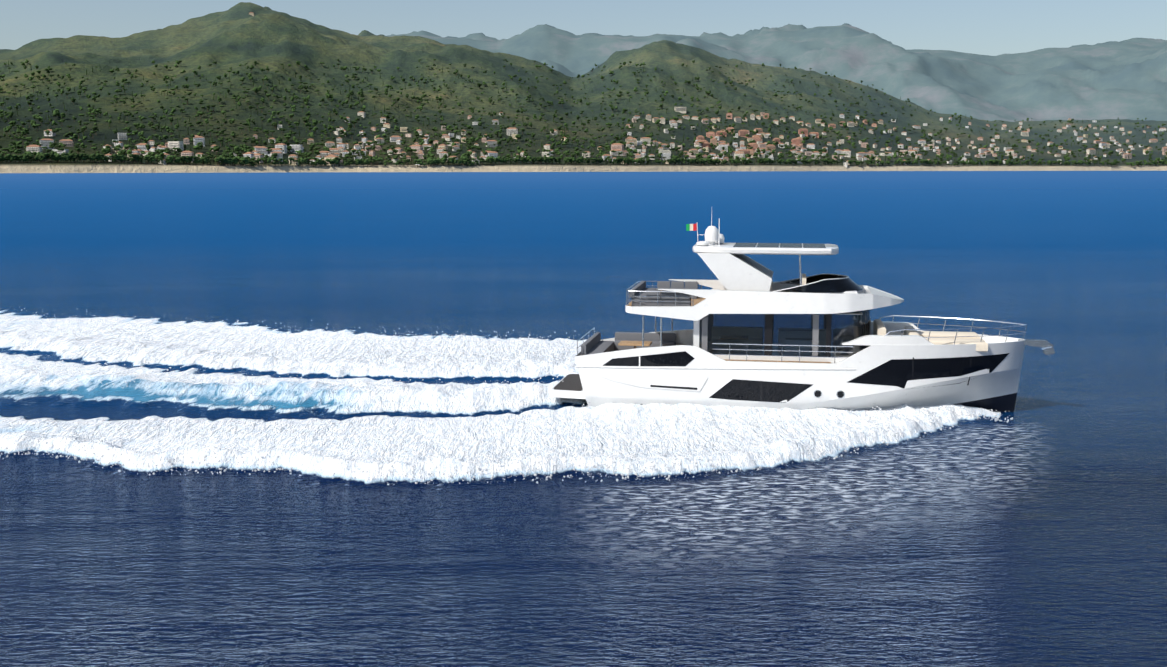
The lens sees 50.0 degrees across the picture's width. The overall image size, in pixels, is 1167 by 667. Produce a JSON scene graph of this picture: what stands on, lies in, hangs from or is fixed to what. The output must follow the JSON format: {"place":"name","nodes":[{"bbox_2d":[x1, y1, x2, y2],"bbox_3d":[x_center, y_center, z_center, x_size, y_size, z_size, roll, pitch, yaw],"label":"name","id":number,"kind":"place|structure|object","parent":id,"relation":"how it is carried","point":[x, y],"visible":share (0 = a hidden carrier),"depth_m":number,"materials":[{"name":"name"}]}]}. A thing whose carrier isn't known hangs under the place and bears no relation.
{"place":"outdoors","nodes":[
{"label":"outdoors","id":0,"kind":"place"},
{"bbox_2d":[0,59,1166,167],"bbox_3d":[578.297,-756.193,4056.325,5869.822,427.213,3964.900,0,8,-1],"label":"trees","id":1,"kind":"object","parent":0,"point":[229,158],"visible":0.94,"depth_m":3094.03,"materials":[{"name":"green plant"}]},
{"bbox_2d":[0,171,1166,666],"bbox_3d":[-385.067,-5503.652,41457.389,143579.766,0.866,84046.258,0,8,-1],"label":"sea","id":2,"kind":"structure","parent":0,"point":[1034,533],"depth_m":47.36,"materials":[{"name":"liquid"}]},
{"bbox_2d":[0,308,1012,484],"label":"wake spray","id":3,"kind":"object","parent":2,"relation":"on","point":[474,462],"visible":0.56,"depth_m":45.20,"materials":[{"name":"liquid"}]},
{"bbox_2d":[552,217,1054,411],"bbox_3d":[9.414,-0.683,54.511,21.310,9.550,5.490,1,8,9],"label":"yacht","id":4,"kind":"object","parent":2,"relation":"on","point":[756,336],"visible":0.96,"depth_m":52.73,"materials":[{"name":"white plastic"}]},
{"bbox_2d":[0,2,1166,172],"bbox_3d":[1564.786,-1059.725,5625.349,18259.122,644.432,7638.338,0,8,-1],"label":"coast hills","id":5,"kind":"structure","parent":0,"point":[235,36],"depth_m":3710.59,"materials":[{"name":"green plant"}]},
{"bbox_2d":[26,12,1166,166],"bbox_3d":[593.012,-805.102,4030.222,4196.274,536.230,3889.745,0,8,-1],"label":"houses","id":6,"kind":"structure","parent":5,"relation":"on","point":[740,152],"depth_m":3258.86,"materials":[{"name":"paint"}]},
{"bbox_2d":[0,0,1166,55],"label":"sky","id":7,"kind":"structure","parent":0,"point":[982,27],"materials":[{"name":"blue"}]},
{"bbox_2d":[387,23,1166,121],"bbox_3d":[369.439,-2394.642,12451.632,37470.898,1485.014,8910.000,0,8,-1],"label":"mountains","id":8,"kind":"structure","parent":0,"point":[1125,79],"depth_m":10649.77,"materials":[{"name":"grey stone"}]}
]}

